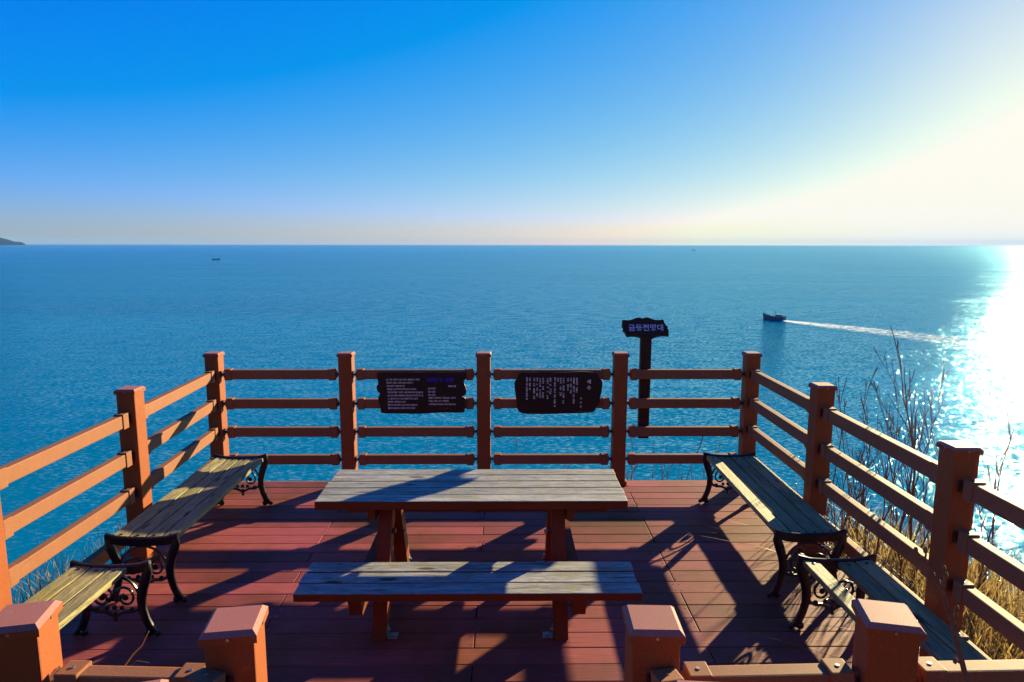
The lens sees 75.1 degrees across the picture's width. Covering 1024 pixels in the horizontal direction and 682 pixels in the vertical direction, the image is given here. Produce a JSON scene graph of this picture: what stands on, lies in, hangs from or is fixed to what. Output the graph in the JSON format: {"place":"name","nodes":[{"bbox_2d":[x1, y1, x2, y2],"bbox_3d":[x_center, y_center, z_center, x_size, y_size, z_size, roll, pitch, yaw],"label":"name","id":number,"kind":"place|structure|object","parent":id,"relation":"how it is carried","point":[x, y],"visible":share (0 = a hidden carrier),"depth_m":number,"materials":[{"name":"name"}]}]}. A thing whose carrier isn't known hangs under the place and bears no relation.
{"place":"outdoors","nodes":[
{"label":"outdoors","id":0,"kind":"place"},
{"bbox_2d":[0,238,25,244],"bbox_3d":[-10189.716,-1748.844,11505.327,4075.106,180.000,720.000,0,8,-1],"label":"headland","id":1,"kind":"structure","parent":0,"point":[3,241],"depth_m":11215.19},
{"bbox_2d":[11,516,127,603],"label":"dry grass","id":2,"kind":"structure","parent":0,"point":[36,581],"depth_m":4.91,"materials":[{"name":"plant"}]},
{"bbox_2d":[0,244,1023,608],"bbox_3d":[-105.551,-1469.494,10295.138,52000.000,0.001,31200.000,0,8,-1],"label":"sea","id":3,"kind":"structure","parent":0,"point":[86,330],"depth_m":157.42,"materials":[{"name":"liquid"}]},
{"bbox_2d":[763,312,785,320],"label":"fishing boat","id":4,"kind":"object","parent":3,"relation":"on","point":[776,317],"visible":1,"depth_m":198.90,"materials":[{"name":"paint"}]},
{"bbox_2d":[783,320,917,339],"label":"wake foam","id":5,"kind":"object","parent":3,"relation":"on","point":[823,325],"visible":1,"depth_m":187.29,"materials":[{"name":"white"}]},
{"bbox_2d":[0,0,1023,245],"label":"sky","id":6,"kind":"structure","parent":0,"point":[140,122],"materials":[{"name":"blue"}]},
{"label":"hillside","id":7,"kind":"structure","parent":0,"visible":0},
{"bbox_2d":[59,480,919,681],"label":"deck floor","id":8,"kind":"structure","parent":7,"relation":"on","point":[237,548],"depth_m":4.14,"materials":[{"name":"wood"}]},
{"bbox_2d":[24,560,160,636],"bbox_3d":[-2.243,1.558,2.977,0.496,0.456,1.596,0,8,0],"label":"bench","id":9,"kind":"object","parent":8,"relation":"on","point":[77,588],"visible":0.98,"depth_m":3.66,"materials":[{"name":"beige wood"}]},
{"bbox_2d":[0,371,219,610],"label":"railing","id":10,"kind":"object","parent":8,"relation":"on","point":[127,421],"visible":0.71,"depth_m":4.29,"materials":[{"name":"brown wood"}]},
{"bbox_2d":[0,600,268,681],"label":"railing","id":11,"kind":"object","parent":8,"relation":"on","point":[231,640],"visible":0.91,"depth_m":1.73,"materials":[{"name":"brown wood"}]},
{"bbox_2d":[124,631,148,665],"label":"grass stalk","id":12,"kind":"object","parent":11,"relation":"attached to","point":[135,652],"depth_m":1.94,"materials":[{"name":"brown plant"}]},
{"bbox_2d":[104,453,272,602],"bbox_3d":[-2.272,1.284,4.867,0.496,0.456,1.596,0,8,-1],"label":"bench","id":13,"kind":"object","parent":8,"relation":"on","point":[174,515],"visible":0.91,"depth_m":4.48,"materials":[{"name":"grey wood"}]},
{"bbox_2d":[293,469,642,640],"bbox_3d":[-0.236,1.241,4.189,1.812,0.739,1.512,0,8,-1],"label":"picnic table","id":14,"kind":"object","parent":8,"relation":"on","point":[559,576],"visible":1,"depth_m":3.82,"materials":[{"name":"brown wood"}]},
{"bbox_2d":[202,351,761,485],"bbox_3d":[-0.255,0.714,6.102,5.008,1.236,0.150,0,8,-1],"label":"railing","id":15,"kind":"object","parent":8,"relation":"on","point":[348,457],"visible":0.94,"depth_m":6.07,"materials":[{"name":"brown wood"}]},
{"bbox_2d":[377,372,465,413],"bbox_3d":[-0.814,0.467,6.007,0.804,0.383,0.032,0,8,-1],"label":"poem plaque","id":16,"kind":"object","parent":15,"relation":"attached to","point":[420,392],"visible":1,"depth_m":5.99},
{"bbox_2d":[514,371,602,413],"bbox_3d":[0.418,0.467,6.020,0.794,0.390,0.032,0,8,-1],"label":"poem plaque","id":17,"kind":"object","parent":15,"relation":"attached to","point":[557,392],"visible":1,"depth_m":6.00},
{"bbox_2d":[622,317,668,437],"bbox_3d":[1.202,0.347,6.091,0.420,1.129,0.138,0,8,-1],"label":"name sign","id":18,"kind":"object","parent":15,"relation":"attached to","point":[646,330],"visible":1,"depth_m":6.02,"materials":[{"name":"black wood"}]},
{"bbox_2d":[698,452,846,597],"bbox_3d":[1.851,1.281,4.934,0.496,0.456,1.596,0,8,0],"label":"bench","id":19,"kind":"object","parent":8,"relation":"on","point":[782,510],"visible":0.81,"depth_m":4.57,"materials":[{"name":"grey wood"}]},
{"bbox_2d":[622,599,1023,681],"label":"railing","id":20,"kind":"object","parent":8,"relation":"on","point":[889,637],"visible":0.9,"depth_m":1.75,"materials":[{"name":"brown wood"}]},
{"bbox_2d":[746,370,1023,659],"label":"railing","id":21,"kind":"object","parent":8,"relation":"on","point":[961,490],"visible":0.71,"depth_m":3.51,"materials":[{"name":"brown wood"}]},
{"bbox_2d":[788,554,987,660],"bbox_3d":[1.859,1.552,3.058,0.496,0.456,1.596,0,8,-1],"label":"bench","id":22,"kind":"object","parent":8,"relation":"on","point":[869,577],"visible":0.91,"depth_m":3.52,"materials":[{"name":"grey wood"}]},
{"bbox_2d":[652,449,667,479],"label":"dry stalk","id":23,"kind":"object","parent":7,"relation":"on","point":[655,470],"visible":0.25,"depth_m":6.84,"materials":[{"name":"brown plant"}]},
{"bbox_2d":[667,420,708,478],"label":"dry stalk","id":24,"kind":"object","parent":7,"relation":"on","point":[691,465],"visible":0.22,"depth_m":7.36,"materials":[{"name":"brown plant"}]},
{"bbox_2d":[805,376,846,543],"bbox_3d":[2.975,1.125,6.267,0.363,1.686,0.318,0,8,-1],"label":"bare shrub","id":25,"kind":"object","parent":7,"relation":"on","point":[828,509],"visible":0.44,"depth_m":6.22,"materials":[{"name":"brown plant"}]},
{"bbox_2d":[825,445,871,556],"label":"bare shrub","id":26,"kind":"object","parent":7,"relation":"on","point":[858,496],"visible":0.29,"depth_m":5.12,"materials":[{"name":"brown plant"}]},
{"bbox_2d":[835,391,874,548],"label":"bare shrub","id":27,"kind":"object","parent":7,"relation":"on","point":[849,494],"visible":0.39,"depth_m":5.28,"materials":[{"name":"brown plant"}]},
{"bbox_2d":[688,487,1023,661],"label":"dry reeds","id":28,"kind":"object","parent":7,"relation":"on","point":[988,640],"visible":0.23,"depth_m":4.30,"materials":[{"name":"plant"}]},
{"bbox_2d":[845,432,869,545],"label":"bare shrub","id":29,"kind":"object","parent":7,"relation":"on","point":[853,483],"visible":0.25,"depth_m":5.91,"materials":[{"name":"brown plant"}]},
{"bbox_2d":[840,367,880,534],"bbox_3d":[2.889,1.118,5.498,0.207,1.887,0.286,0,8,-1],"label":"bare shrub","id":30,"kind":"object","parent":7,"relation":"on","point":[861,488],"visible":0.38,"depth_m":5.40,"materials":[{"name":"brown plant"}]},
{"bbox_2d":[852,488,872,552],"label":"bare shrub","id":31,"kind":"object","parent":7,"relation":"on","point":[864,539],"visible":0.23,"depth_m":4.72,"materials":[{"name":"brown plant"}]},
{"bbox_2d":[862,420,892,558],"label":"bare shrub","id":32,"kind":"object","parent":7,"relation":"on","point":[886,476],"visible":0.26,"depth_m":5.28,"materials":[{"name":"brown plant"}]},
{"bbox_2d":[867,415,913,548],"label":"bare shrub","id":33,"kind":"object","parent":7,"relation":"on","point":[884,478],"visible":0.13,"depth_m":6.39,"materials":[{"name":"brown plant"}]},
{"bbox_2d":[873,381,915,556],"bbox_3d":[2.975,1.197,5.226,0.282,1.797,0.306,-8,11,-43],"label":"bare shrub","id":34,"kind":"object","parent":7,"relation":"on","point":[895,509],"visible":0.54,"depth_m":5.20,"materials":[{"name":"brown plant"}]},
{"bbox_2d":[869,346,920,543],"bbox_3d":[4.002,1.477,6.992,0.659,2.890,0.556,3,9,18],"label":"bare shrub","id":35,"kind":"object","parent":7,"relation":"on","point":[894,473],"visible":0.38,"depth_m":6.89,"materials":[{"name":"brown plant"}]},
{"bbox_2d":[866,504,929,590],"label":"bare shrub","id":36,"kind":"object","parent":7,"relation":"on","point":[876,553],"visible":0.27,"depth_m":4.49,"materials":[{"name":"brown plant"}]},
{"bbox_2d":[892,524,906,580],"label":"bare shrub","id":37,"kind":"object","parent":7,"relation":"on","point":[901,564],"visible":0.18,"depth_m":4.25,"materials":[{"name":"brown plant"}]},
{"bbox_2d":[888,326,933,584],"bbox_3d":[2.899,0.983,4.810,0.324,2.176,0.492,-2,8,-13],"label":"bare shrub","id":38,"kind":"object","parent":7,"relation":"on","point":[913,489],"visible":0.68,"depth_m":4.79,"materials":[{"name":"brown plant"}]},
{"bbox_2d":[896,359,948,545],"bbox_3d":[3.397,1.252,5.431,0.392,2.238,0.412,-3,9,-21],"label":"bare shrub","id":39,"kind":"object","parent":7,"relation":"on","point":[924,497],"visible":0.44,"depth_m":5.49,"materials":[{"name":"brown plant"}]},
{"bbox_2d":[913,547,969,681],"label":"foreground twig","id":40,"kind":"object","parent":7,"relation":"on","point":[954,630],"visible":1,"depth_m":1.35,"materials":[{"name":"brown plant"}]},
{"bbox_2d":[931,432,1017,580],"bbox_3d":[3.968,1.764,5.849,0.723,2.027,0.402,0,8,-1],"label":"bare shrub","id":41,"kind":"object","parent":7,"relation":"on","point":[980,534],"visible":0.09,"depth_m":5.77,"materials":[{"name":"brown plant"}]},
{"bbox_2d":[975,448,1007,602],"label":"bare shrub","id":42,"kind":"object","parent":7,"relation":"on","point":[979,567],"visible":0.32,"depth_m":4.33,"materials":[{"name":"brown plant"}]},
{"bbox_2d":[974,411,1013,590],"bbox_3d":[3.257,1.319,4.564,0.340,1.671,0.210,0,8,-1],"label":"bare shrub","id":43,"kind":"object","parent":7,"relation":"on","point":[984,569],"visible":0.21,"depth_m":4.55,"materials":[{"name":"brown plant"}]},
{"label":"stairs","id":44,"kind":"structure","parent":7,"relation":"on","visible":0},
{"bbox_2d":[145,667,232,681],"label":"stair railing","id":45,"kind":"object","parent":44,"relation":"on","point":[205,674],"visible":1,"depth_m":1.65,"materials":[{"name":"brown wood"}]},
{"bbox_2d":[646,667,706,681],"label":"stair railing","id":46,"kind":"object","parent":44,"relation":"on","point":[672,674],"visible":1,"depth_m":1.65,"materials":[{"name":"brown wood"}]}
]}

